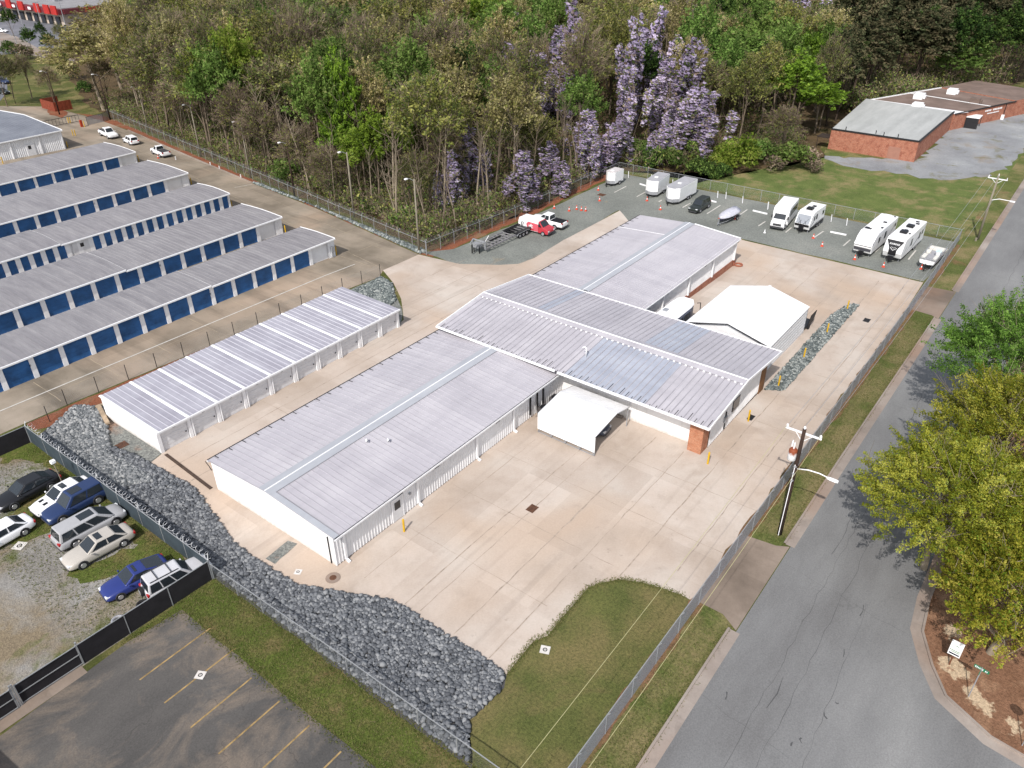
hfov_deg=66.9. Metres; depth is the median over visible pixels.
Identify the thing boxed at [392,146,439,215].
broadleaf tree
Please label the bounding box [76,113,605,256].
red clay bank
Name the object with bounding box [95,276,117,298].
door
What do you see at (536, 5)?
broadleaf tree
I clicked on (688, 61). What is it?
wisteria tree
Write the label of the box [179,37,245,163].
broadleaf tree
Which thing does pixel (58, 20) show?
window
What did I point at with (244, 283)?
door
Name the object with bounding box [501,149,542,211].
wisteria tree
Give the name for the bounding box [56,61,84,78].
shrub
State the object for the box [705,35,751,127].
broadleaf tree
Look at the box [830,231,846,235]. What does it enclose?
wheel stop
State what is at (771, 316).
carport
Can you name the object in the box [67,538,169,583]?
weed patch
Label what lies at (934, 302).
driveway apron
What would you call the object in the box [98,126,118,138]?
car
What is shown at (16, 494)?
parked car
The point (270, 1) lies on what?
broadleaf tree
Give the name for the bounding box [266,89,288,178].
bare sapling
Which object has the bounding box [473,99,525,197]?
broadleaf tree
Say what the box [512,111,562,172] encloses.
broadleaf tree
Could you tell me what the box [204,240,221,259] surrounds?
door
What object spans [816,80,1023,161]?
brick building
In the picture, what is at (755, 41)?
broadleaf tree
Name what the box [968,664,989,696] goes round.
street sign
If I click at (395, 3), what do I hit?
bare tree
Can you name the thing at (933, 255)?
deck boat
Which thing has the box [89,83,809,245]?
undergrowth
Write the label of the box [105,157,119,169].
door
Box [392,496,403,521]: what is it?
door
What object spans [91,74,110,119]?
light pole
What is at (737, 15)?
broadleaf tree
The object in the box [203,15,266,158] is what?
broadleaf tree
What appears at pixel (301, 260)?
door
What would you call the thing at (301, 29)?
bare tree
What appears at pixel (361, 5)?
broadleaf tree
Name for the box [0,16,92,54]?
shopping lot
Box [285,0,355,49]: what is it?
broadleaf tree
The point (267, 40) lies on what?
broadleaf tree
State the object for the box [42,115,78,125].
yard gate
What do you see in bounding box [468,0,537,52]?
broadleaf tree
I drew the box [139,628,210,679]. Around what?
stall line
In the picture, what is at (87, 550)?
parked car
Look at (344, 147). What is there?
broadleaf tree
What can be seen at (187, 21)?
broadleaf tree
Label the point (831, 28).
broadleaf tree
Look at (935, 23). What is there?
pine tree
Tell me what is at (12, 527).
parked car
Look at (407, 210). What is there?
shrub
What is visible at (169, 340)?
yard edge line
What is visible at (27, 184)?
door
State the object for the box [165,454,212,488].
channel drain
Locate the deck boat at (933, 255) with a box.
[919,244,947,270]
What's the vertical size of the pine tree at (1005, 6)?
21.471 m
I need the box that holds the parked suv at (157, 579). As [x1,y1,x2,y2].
[137,554,212,598]
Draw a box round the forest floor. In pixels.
[64,34,1023,249]
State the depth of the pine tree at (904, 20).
192.78 m
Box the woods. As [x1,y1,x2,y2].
[109,0,1023,45]
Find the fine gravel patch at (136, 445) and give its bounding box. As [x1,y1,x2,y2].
[108,419,160,462]
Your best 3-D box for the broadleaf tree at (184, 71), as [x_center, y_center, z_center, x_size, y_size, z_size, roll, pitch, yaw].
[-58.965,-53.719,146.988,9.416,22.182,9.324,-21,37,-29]
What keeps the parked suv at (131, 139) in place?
on the storage yard pavement
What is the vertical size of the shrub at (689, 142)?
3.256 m
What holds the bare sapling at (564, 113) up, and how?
on the forest floor
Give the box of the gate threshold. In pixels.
[0,665,86,732]
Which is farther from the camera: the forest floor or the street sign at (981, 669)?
the forest floor
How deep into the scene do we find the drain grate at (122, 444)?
70.53 m
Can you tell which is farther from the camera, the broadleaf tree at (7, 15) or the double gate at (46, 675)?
the broadleaf tree at (7, 15)
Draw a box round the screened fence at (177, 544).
[24,421,213,578]
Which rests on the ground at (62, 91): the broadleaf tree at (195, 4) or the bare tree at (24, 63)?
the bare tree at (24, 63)
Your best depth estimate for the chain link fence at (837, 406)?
56.31 m
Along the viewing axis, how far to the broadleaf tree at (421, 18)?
165.03 m
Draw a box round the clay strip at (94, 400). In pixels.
[27,346,208,429]
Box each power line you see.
[521,424,787,767]
[588,436,820,767]
[791,178,986,420]
[807,176,997,423]
[823,194,996,432]
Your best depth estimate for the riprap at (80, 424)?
70.12 m
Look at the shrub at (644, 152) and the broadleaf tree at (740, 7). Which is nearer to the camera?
the shrub at (644, 152)
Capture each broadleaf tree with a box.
[0,7,17,35]
[0,50,20,103]
[0,61,13,106]
[19,25,35,49]
[32,21,46,36]
[33,21,116,110]
[38,30,54,47]
[51,22,65,34]
[56,1,128,88]
[93,0,143,103]
[97,0,142,116]
[107,30,145,115]
[115,23,182,138]
[124,0,154,86]
[129,8,175,115]
[135,0,204,21]
[139,0,177,10]
[143,4,183,106]
[145,13,187,125]
[153,32,225,155]
[169,0,218,108]
[173,39,213,156]
[178,0,237,141]
[178,9,236,122]
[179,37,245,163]
[183,0,235,11]
[198,0,227,20]
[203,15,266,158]
[208,8,258,63]
[219,0,270,105]
[224,0,268,17]
[227,6,308,125]
[234,0,278,13]
[236,53,304,159]
[244,49,289,120]
[245,0,281,117]
[249,8,310,143]
[272,39,311,134]
[277,0,299,17]
[280,44,348,173]
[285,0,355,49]
[286,46,325,176]
[287,0,331,22]
[293,36,370,149]
[295,50,365,187]
[307,4,336,34]
[314,99,358,195]
[316,43,367,191]
[319,1,361,35]
[321,32,345,58]
[324,14,376,126]
[325,0,364,17]
[332,124,382,195]
[342,16,395,153]
[343,0,416,34]
[344,41,376,122]
[344,55,390,185]
[347,104,399,196]
[348,62,388,160]
[349,0,369,14]
[362,81,418,169]
[363,13,408,60]
[366,0,399,23]
[372,50,409,80]
[375,33,437,165]
[378,99,422,199]
[381,65,468,210]
[388,35,419,75]
[389,35,412,144]
[389,79,451,190]
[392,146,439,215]
[395,0,431,30]
[402,9,447,47]
[413,0,452,15]
[413,96,484,158]
[423,34,470,147]
[425,0,477,33]
[425,39,450,139]
[429,68,463,164]
[433,15,478,59]
[435,61,486,174]
[440,7,478,98]
[442,0,506,23]
[445,29,487,124]
[445,33,492,109]
[465,19,519,155]
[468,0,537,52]
[469,51,513,169]
[470,4,529,131]
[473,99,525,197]
[474,60,546,195]
[477,27,561,151]
[482,70,538,161]
[499,0,523,14]
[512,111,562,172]
[516,0,532,20]
[520,12,551,51]
[522,0,545,11]
[522,8,553,36]
[528,0,566,37]
[535,0,581,35]
[553,0,588,31]
[554,69,609,135]
[563,0,655,106]
[573,38,618,109]
[575,20,615,108]
[576,0,611,41]
[578,0,595,8]
[585,0,636,91]
[585,5,638,118]
[613,39,661,123]
[615,0,640,12]
[628,5,669,115]
[636,1,678,22]
[649,9,689,57]
[655,0,693,40]
[669,0,722,14]
[669,34,711,75]
[672,0,729,54]
[689,51,743,96]
[697,11,744,95]
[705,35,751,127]
[707,26,790,122]
[712,51,776,141]
[713,0,749,16]
[716,25,747,112]
[718,12,737,98]
[718,12,739,92]
[725,0,771,15]
[733,0,784,103]
[737,6,758,94]
[737,36,799,137]
[741,14,791,111]
[756,46,829,142]
[761,0,815,108]
[761,16,811,124]
[787,8,824,102]
[788,2,822,91]
[792,17,868,111]
[792,80,850,133]
[797,29,827,114]
[810,2,857,44]
[814,26,854,130]
[912,3,942,80]
[928,44,988,84]
[937,33,1000,82]
[939,0,997,84]
[986,0,1023,82]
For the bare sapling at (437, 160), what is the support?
on the forest floor
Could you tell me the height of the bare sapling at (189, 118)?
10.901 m
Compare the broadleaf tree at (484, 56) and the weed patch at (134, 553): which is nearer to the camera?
the weed patch at (134, 553)
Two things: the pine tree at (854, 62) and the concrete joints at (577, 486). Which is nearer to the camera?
the concrete joints at (577, 486)
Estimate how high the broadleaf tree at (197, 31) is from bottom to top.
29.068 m
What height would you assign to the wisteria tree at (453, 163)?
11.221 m
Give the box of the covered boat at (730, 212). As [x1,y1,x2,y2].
[717,206,740,225]
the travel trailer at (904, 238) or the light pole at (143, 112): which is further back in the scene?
the light pole at (143, 112)
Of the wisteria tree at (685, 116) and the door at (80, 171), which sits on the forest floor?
the wisteria tree at (685, 116)
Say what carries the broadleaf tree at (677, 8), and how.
on the forest floor
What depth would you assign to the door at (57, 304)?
92.54 m
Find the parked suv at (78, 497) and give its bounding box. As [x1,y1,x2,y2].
[39,476,105,525]
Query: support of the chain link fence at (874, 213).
on the ground at (62, 91)
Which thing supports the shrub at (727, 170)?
on the field
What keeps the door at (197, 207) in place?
in the storage row at (27, 250)
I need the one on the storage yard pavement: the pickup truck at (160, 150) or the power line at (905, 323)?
the pickup truck at (160, 150)
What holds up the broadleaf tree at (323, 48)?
on the forest floor
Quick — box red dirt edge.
[571,245,959,767]
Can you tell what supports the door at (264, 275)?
in the storage row at (37, 349)
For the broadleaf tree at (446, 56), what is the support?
on the forest floor
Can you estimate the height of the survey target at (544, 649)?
0.016 m
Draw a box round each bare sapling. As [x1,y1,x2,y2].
[181,99,196,145]
[202,90,230,149]
[234,82,244,159]
[245,79,270,167]
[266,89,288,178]
[277,103,311,195]
[300,110,313,188]
[319,136,340,206]
[320,99,339,203]
[331,93,352,192]
[346,98,367,196]
[364,145,375,213]
[370,105,399,201]
[377,121,391,202]
[379,140,407,203]
[379,140,409,231]
[381,160,398,230]
[383,120,412,205]
[384,155,398,226]
[393,159,401,230]
[403,139,427,219]
[410,168,427,233]
[431,110,451,219]
[431,177,449,226]
[437,157,457,234]
[439,122,458,221]
[441,162,458,238]
[467,113,491,206]
[470,133,490,201]
[472,122,491,213]
[476,151,491,220]
[491,113,507,212]
[509,119,526,198]
[522,119,549,202]
[548,88,574,177]
[554,86,568,163]
[557,94,573,154]
[560,116,572,146]
[567,114,580,156]
[568,99,591,176]
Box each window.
[19,11,25,19]
[26,12,32,20]
[33,13,39,21]
[40,14,46,22]
[47,15,54,23]
[55,16,61,24]
[684,312,689,321]
[732,395,740,411]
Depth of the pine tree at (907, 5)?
202.26 m
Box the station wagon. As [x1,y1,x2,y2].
[48,503,126,551]
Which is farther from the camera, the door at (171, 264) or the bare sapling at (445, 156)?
the bare sapling at (445, 156)
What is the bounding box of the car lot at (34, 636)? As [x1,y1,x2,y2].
[0,458,185,694]
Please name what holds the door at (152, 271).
in the storage row at (31, 296)
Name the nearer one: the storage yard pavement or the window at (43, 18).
the storage yard pavement
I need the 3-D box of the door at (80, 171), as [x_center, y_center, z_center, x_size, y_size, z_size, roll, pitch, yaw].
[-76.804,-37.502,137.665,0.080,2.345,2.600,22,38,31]
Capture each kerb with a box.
[128,130,251,182]
[636,627,738,767]
[784,462,844,547]
[837,329,932,466]
[910,349,1023,767]
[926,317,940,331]
[952,179,1023,291]
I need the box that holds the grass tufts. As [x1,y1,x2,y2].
[0,315,931,767]
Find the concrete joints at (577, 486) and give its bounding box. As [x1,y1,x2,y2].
[171,248,905,657]
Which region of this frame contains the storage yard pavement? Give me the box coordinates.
[0,106,418,433]
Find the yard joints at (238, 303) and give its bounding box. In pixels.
[2,125,396,414]
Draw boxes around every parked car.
[0,468,61,512]
[0,512,36,546]
[28,475,86,517]
[59,522,135,571]
[98,553,166,602]
[597,424,611,436]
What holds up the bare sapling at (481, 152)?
on the forest floor
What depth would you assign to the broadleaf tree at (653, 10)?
192.21 m
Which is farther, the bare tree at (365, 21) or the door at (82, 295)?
the bare tree at (365, 21)
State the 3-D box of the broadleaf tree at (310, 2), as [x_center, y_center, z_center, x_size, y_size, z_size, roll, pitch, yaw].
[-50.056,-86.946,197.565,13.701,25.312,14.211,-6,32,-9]
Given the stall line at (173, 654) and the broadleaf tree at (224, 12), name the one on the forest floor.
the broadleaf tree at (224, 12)
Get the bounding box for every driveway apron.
[700,536,788,629]
[911,287,954,318]
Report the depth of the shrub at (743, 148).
141.71 m
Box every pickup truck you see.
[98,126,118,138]
[150,145,170,157]
[535,211,567,229]
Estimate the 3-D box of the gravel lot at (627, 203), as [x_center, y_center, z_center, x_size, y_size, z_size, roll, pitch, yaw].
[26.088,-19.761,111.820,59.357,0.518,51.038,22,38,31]
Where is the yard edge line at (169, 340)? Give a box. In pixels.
[0,184,354,410]
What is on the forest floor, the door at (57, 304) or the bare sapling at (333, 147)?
the bare sapling at (333, 147)
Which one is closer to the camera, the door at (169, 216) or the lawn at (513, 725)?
the lawn at (513, 725)
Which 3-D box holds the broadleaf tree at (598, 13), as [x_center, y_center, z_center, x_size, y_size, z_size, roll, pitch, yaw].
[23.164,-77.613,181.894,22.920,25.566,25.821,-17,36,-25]
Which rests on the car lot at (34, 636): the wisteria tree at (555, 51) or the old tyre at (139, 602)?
the old tyre at (139, 602)
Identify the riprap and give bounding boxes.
[39,404,153,487]
[49,437,504,761]
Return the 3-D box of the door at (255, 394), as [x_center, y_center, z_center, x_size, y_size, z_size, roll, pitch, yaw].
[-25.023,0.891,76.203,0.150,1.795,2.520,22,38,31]
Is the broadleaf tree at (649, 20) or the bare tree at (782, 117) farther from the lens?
the broadleaf tree at (649, 20)
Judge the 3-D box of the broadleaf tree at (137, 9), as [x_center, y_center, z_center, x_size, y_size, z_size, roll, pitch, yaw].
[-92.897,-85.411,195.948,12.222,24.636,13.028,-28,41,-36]
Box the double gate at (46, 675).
[0,642,82,719]
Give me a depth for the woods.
221.46 m
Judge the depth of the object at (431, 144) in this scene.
119.29 m
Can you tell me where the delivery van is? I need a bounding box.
[518,214,554,235]
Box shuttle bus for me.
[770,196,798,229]
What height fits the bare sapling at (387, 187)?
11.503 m
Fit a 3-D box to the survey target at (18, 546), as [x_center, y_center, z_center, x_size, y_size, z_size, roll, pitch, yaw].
[-37.823,12.417,59.516,0.840,0.016,0.840,4,32,7]
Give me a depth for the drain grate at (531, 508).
62.93 m
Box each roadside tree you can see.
[853,421,1023,570]
[908,354,1023,517]
[920,276,1023,435]
[928,521,1023,668]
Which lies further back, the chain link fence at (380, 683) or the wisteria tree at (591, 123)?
the wisteria tree at (591, 123)
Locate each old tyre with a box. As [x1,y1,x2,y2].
[111,615,121,621]
[136,599,146,605]
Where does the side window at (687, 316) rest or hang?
in the coach
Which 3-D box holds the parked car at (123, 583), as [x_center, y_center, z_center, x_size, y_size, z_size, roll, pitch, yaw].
[-27.245,13.857,55.922,4.724,1.412,2.160,-28,41,-37]
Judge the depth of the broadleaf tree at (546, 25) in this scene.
181.38 m
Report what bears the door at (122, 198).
in the storage row at (41, 207)
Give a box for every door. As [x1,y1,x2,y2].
[0,182,17,195]
[0,222,15,237]
[0,264,5,278]
[0,311,18,334]
[2,359,34,387]
[7,260,18,274]
[16,217,36,231]
[17,178,35,191]
[18,302,44,325]
[20,256,31,270]
[25,143,36,155]
[32,252,43,266]
[33,348,63,375]
[36,173,53,186]
[37,211,56,227]
[45,248,55,263]
[45,293,70,316]
[54,169,70,182]
[57,246,67,259]
[58,206,76,221]
[63,337,91,363]
[70,284,94,306]
[71,165,87,177]
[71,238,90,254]
[77,200,95,215]
[88,161,103,173]
[91,326,117,352]
[92,235,101,249]
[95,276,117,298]
[96,195,113,210]
[103,232,112,245]
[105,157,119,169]
[114,228,123,242]
[115,190,131,205]
[118,269,140,289]
[118,316,143,341]
[125,225,134,238]
[132,186,148,200]
[136,222,144,235]
[141,262,161,281]
[143,306,167,331]
[146,219,154,232]
[150,181,165,195]
[156,216,164,229]
[160,422,189,450]
[163,254,182,274]
[166,213,173,226]
[167,297,190,321]
[176,210,183,222]
[184,247,202,266]
[185,207,192,219]
[190,408,217,434]
[191,288,212,311]
[195,204,201,217]
[204,201,210,214]
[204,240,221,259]
[213,199,219,211]
[213,281,233,302]
[219,394,243,419]
[222,196,228,208]
[223,234,239,252]
[234,273,253,294]
[241,228,257,245]
[245,380,268,405]
[255,265,272,285]
[271,368,292,392]
[275,258,291,278]
[293,251,309,270]
[295,356,315,379]
[318,345,337,367]
[339,334,357,356]
[360,324,377,344]
[380,315,396,335]
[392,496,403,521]
[886,146,900,159]
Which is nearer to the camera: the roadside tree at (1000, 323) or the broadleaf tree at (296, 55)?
the roadside tree at (1000, 323)
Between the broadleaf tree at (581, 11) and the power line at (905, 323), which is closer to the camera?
the power line at (905, 323)
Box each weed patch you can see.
[0,442,75,477]
[0,492,184,560]
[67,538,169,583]
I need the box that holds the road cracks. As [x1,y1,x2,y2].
[704,242,1023,767]
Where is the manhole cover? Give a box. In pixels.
[325,572,340,582]
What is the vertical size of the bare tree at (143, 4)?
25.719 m
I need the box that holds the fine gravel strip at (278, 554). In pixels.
[266,541,296,563]
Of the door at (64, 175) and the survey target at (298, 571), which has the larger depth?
the door at (64, 175)
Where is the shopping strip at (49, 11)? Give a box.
[0,0,114,25]
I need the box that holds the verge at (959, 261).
[587,153,1023,767]
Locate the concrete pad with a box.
[151,211,922,673]
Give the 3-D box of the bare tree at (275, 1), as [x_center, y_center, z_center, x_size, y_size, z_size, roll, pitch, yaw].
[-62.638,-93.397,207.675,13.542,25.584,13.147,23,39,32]
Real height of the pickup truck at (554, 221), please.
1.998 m
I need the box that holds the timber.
[96,404,109,424]
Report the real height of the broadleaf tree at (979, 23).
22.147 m
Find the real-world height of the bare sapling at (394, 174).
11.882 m
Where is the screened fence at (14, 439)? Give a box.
[0,426,30,455]
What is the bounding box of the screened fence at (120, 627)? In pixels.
[75,561,212,663]
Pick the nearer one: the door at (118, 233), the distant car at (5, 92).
the door at (118, 233)
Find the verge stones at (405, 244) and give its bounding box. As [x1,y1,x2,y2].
[252,181,425,253]
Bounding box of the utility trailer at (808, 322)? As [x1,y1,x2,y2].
[804,310,816,328]
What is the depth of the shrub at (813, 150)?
143.91 m
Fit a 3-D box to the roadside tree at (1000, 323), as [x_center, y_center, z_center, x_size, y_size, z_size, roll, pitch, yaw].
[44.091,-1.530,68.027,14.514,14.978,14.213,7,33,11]
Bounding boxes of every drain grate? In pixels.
[114,440,128,448]
[526,504,538,512]
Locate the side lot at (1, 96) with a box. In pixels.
[0,72,6,100]
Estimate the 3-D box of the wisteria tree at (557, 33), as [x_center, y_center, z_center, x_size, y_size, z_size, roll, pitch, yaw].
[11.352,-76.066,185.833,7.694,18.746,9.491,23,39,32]
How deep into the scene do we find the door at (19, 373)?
79.01 m
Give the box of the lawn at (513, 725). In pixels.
[462,579,689,767]
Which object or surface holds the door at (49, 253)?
in the storage row at (27, 250)
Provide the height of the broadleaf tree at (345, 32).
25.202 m
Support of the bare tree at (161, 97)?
on the forest floor
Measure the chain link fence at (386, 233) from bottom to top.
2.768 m
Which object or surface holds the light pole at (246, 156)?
on the red clay bank
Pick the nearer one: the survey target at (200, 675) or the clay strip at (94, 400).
the survey target at (200, 675)
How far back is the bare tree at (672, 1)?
194.87 m
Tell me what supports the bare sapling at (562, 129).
on the forest floor
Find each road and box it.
[0,32,73,61]
[655,189,1023,767]
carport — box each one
[537,385,629,455]
[686,285,808,368]
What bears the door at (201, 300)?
in the storage row at (37, 349)
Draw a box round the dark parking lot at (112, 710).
[0,610,375,767]
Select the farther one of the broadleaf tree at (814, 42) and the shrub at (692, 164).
the broadleaf tree at (814, 42)
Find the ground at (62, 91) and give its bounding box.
[0,47,1023,767]
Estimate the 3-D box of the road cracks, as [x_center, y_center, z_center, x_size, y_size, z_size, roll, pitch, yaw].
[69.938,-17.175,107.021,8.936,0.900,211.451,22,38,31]
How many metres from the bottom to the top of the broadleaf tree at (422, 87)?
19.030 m
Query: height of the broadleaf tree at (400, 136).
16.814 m
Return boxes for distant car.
[0,77,9,83]
[0,87,9,94]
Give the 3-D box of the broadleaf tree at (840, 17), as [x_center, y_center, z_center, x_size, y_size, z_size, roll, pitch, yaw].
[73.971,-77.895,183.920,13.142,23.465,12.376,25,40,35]
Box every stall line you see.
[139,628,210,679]
[164,648,235,702]
[190,678,251,727]
[218,701,279,753]
[262,725,309,767]
[323,751,340,767]
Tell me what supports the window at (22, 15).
in the shopping strip at (49, 11)
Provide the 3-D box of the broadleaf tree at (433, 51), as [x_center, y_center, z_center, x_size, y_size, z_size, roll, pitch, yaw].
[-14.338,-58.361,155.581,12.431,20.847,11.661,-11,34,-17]
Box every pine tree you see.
[821,23,861,125]
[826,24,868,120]
[831,0,884,85]
[843,0,892,92]
[847,12,891,108]
[860,11,902,88]
[867,10,899,88]
[875,5,914,77]
[885,0,922,79]
[891,0,950,55]
[891,7,929,76]
[899,6,962,85]
[925,0,962,54]
[934,0,992,84]
[946,0,996,73]
[973,0,1021,70]
[1011,0,1023,83]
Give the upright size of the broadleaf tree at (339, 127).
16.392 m
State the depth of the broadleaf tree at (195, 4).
176.62 m
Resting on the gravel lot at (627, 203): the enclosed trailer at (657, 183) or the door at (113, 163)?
the enclosed trailer at (657, 183)
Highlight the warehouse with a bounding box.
[205,215,782,565]
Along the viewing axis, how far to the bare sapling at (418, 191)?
111.49 m
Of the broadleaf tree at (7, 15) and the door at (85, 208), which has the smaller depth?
the door at (85, 208)
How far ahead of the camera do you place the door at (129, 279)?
98.73 m
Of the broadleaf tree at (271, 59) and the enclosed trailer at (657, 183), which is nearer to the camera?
the enclosed trailer at (657, 183)
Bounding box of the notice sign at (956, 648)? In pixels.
[947,639,964,664]
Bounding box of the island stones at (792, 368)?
[764,303,859,390]
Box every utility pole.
[777,423,838,535]
[977,174,1014,239]
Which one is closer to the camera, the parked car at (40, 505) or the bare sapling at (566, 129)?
the parked car at (40, 505)
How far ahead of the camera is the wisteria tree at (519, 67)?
151.29 m
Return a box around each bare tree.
[6,52,38,98]
[33,64,61,101]
[84,55,118,95]
[119,57,173,133]
[124,0,155,18]
[137,4,175,98]
[146,75,200,144]
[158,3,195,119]
[189,11,237,132]
[206,79,259,169]
[226,93,286,179]
[263,0,288,13]
[268,120,323,191]
[270,0,326,131]
[299,144,354,206]
[338,5,387,50]
[347,3,384,50]
[375,0,409,5]
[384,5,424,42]
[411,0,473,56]
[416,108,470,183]
[445,19,488,122]
[482,62,537,173]
[525,27,553,68]
[551,7,613,121]
[654,0,692,86]
[757,104,808,144]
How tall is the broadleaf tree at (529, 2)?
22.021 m
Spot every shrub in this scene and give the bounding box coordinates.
[0,40,13,53]
[8,43,34,57]
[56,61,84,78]
[74,80,92,91]
[267,158,300,180]
[358,197,385,211]
[389,205,423,223]
[623,138,647,153]
[633,145,664,168]
[649,145,686,165]
[675,139,700,156]
[684,155,713,175]
[697,160,720,178]
[707,145,736,166]
[711,162,733,178]
[715,132,762,167]
[747,137,778,159]
[763,155,788,171]
[775,140,816,162]
[795,145,822,166]
[805,157,824,172]
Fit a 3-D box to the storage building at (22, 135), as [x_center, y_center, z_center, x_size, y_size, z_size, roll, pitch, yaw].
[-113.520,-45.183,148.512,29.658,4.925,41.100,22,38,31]
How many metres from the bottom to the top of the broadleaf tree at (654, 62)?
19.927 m
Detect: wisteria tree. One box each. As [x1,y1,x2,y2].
[432,148,462,216]
[458,124,492,199]
[496,41,523,144]
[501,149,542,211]
[527,50,551,129]
[535,140,572,197]
[541,38,575,134]
[547,0,583,119]
[551,24,565,41]
[561,109,602,172]
[575,130,600,179]
[590,123,621,172]
[601,118,634,166]
[614,12,646,128]
[616,65,653,138]
[637,5,682,113]
[646,118,680,165]
[647,57,687,139]
[671,36,708,137]
[673,88,713,154]
[694,91,740,157]
[789,0,834,16]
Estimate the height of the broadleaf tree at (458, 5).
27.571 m
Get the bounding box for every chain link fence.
[25,264,380,432]
[86,111,108,124]
[110,110,426,254]
[209,563,499,767]
[425,169,600,253]
[568,228,963,767]
[600,162,961,238]
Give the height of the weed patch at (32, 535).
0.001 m
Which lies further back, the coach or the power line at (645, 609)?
the coach
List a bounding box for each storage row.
[0,142,137,196]
[0,160,189,237]
[0,183,230,278]
[0,203,282,334]
[0,226,335,391]
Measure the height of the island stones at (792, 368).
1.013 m
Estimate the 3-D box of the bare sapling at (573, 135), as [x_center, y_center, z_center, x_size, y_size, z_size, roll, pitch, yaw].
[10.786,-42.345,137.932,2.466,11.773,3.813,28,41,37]
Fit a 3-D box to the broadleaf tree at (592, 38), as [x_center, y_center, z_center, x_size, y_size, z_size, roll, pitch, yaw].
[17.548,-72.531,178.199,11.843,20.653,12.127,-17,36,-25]
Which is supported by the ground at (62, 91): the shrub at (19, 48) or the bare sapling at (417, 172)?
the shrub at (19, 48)
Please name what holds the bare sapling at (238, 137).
on the forest floor
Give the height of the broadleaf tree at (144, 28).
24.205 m
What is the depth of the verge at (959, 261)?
63.40 m
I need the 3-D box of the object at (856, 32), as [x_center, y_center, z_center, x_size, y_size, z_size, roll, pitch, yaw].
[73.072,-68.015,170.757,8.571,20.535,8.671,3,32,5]
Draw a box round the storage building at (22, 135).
[0,110,65,161]
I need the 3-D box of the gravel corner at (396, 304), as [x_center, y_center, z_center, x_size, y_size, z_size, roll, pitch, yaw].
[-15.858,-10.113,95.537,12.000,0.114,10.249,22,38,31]
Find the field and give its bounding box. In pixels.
[627,150,1022,239]
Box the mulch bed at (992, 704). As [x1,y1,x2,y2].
[924,367,1023,753]
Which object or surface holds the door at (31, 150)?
in the storage building at (22, 135)
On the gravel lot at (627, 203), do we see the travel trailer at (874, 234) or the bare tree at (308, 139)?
the travel trailer at (874, 234)
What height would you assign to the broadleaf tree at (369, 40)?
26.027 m
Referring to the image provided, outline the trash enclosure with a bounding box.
[40,96,72,111]
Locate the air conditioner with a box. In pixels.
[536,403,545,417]
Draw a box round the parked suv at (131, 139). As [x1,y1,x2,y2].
[122,134,139,144]
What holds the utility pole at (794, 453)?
on the verge at (959, 261)
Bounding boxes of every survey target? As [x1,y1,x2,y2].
[11,541,26,549]
[194,670,206,679]
[294,569,301,574]
[539,645,550,654]
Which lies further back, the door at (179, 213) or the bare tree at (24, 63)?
the bare tree at (24, 63)
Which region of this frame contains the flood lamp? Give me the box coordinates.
[49,459,61,480]
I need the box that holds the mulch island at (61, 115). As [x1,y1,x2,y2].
[47,110,67,117]
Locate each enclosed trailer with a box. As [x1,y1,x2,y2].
[605,167,623,185]
[645,172,669,197]
[665,176,697,205]
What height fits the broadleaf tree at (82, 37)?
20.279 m
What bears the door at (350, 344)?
in the garage row at (163, 409)
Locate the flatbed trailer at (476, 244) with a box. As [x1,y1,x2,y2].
[470,223,530,253]
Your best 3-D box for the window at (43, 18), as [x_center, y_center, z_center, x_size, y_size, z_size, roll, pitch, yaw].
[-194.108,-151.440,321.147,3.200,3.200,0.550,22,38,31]
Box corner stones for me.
[352,276,396,304]
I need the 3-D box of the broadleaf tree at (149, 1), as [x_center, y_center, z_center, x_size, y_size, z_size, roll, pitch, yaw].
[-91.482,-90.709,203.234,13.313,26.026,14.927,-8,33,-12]
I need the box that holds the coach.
[657,297,700,321]
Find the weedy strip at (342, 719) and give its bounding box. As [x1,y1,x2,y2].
[127,580,466,767]
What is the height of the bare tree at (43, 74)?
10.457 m
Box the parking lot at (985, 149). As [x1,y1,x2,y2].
[825,114,1023,179]
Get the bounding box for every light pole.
[40,71,59,114]
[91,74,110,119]
[132,86,148,131]
[182,104,200,156]
[232,121,250,177]
[277,142,295,195]
[337,151,354,216]
[404,178,419,249]
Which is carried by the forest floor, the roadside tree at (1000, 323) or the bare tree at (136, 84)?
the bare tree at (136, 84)
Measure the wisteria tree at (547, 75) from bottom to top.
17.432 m
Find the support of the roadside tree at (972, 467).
on the ground at (62, 91)
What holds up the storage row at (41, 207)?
on the storage yard pavement
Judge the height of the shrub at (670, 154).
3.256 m
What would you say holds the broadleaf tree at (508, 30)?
on the forest floor
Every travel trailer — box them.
[794,202,825,232]
[853,213,897,257]
[883,218,926,262]
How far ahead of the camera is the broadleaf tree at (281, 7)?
198.11 m
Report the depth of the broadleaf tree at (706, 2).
207.18 m
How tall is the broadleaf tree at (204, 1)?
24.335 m
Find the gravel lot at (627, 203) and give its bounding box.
[427,174,952,280]
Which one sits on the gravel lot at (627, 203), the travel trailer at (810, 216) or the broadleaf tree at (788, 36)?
the travel trailer at (810, 216)
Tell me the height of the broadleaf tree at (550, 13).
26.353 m
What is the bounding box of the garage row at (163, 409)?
[99,287,399,452]
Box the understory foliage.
[121,36,1023,240]
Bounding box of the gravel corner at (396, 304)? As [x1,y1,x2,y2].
[351,279,401,322]
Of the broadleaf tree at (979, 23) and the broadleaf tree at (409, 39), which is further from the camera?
the broadleaf tree at (979, 23)
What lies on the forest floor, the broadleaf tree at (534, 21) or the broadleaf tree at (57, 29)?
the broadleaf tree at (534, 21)
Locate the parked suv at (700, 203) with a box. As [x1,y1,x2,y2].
[688,195,710,213]

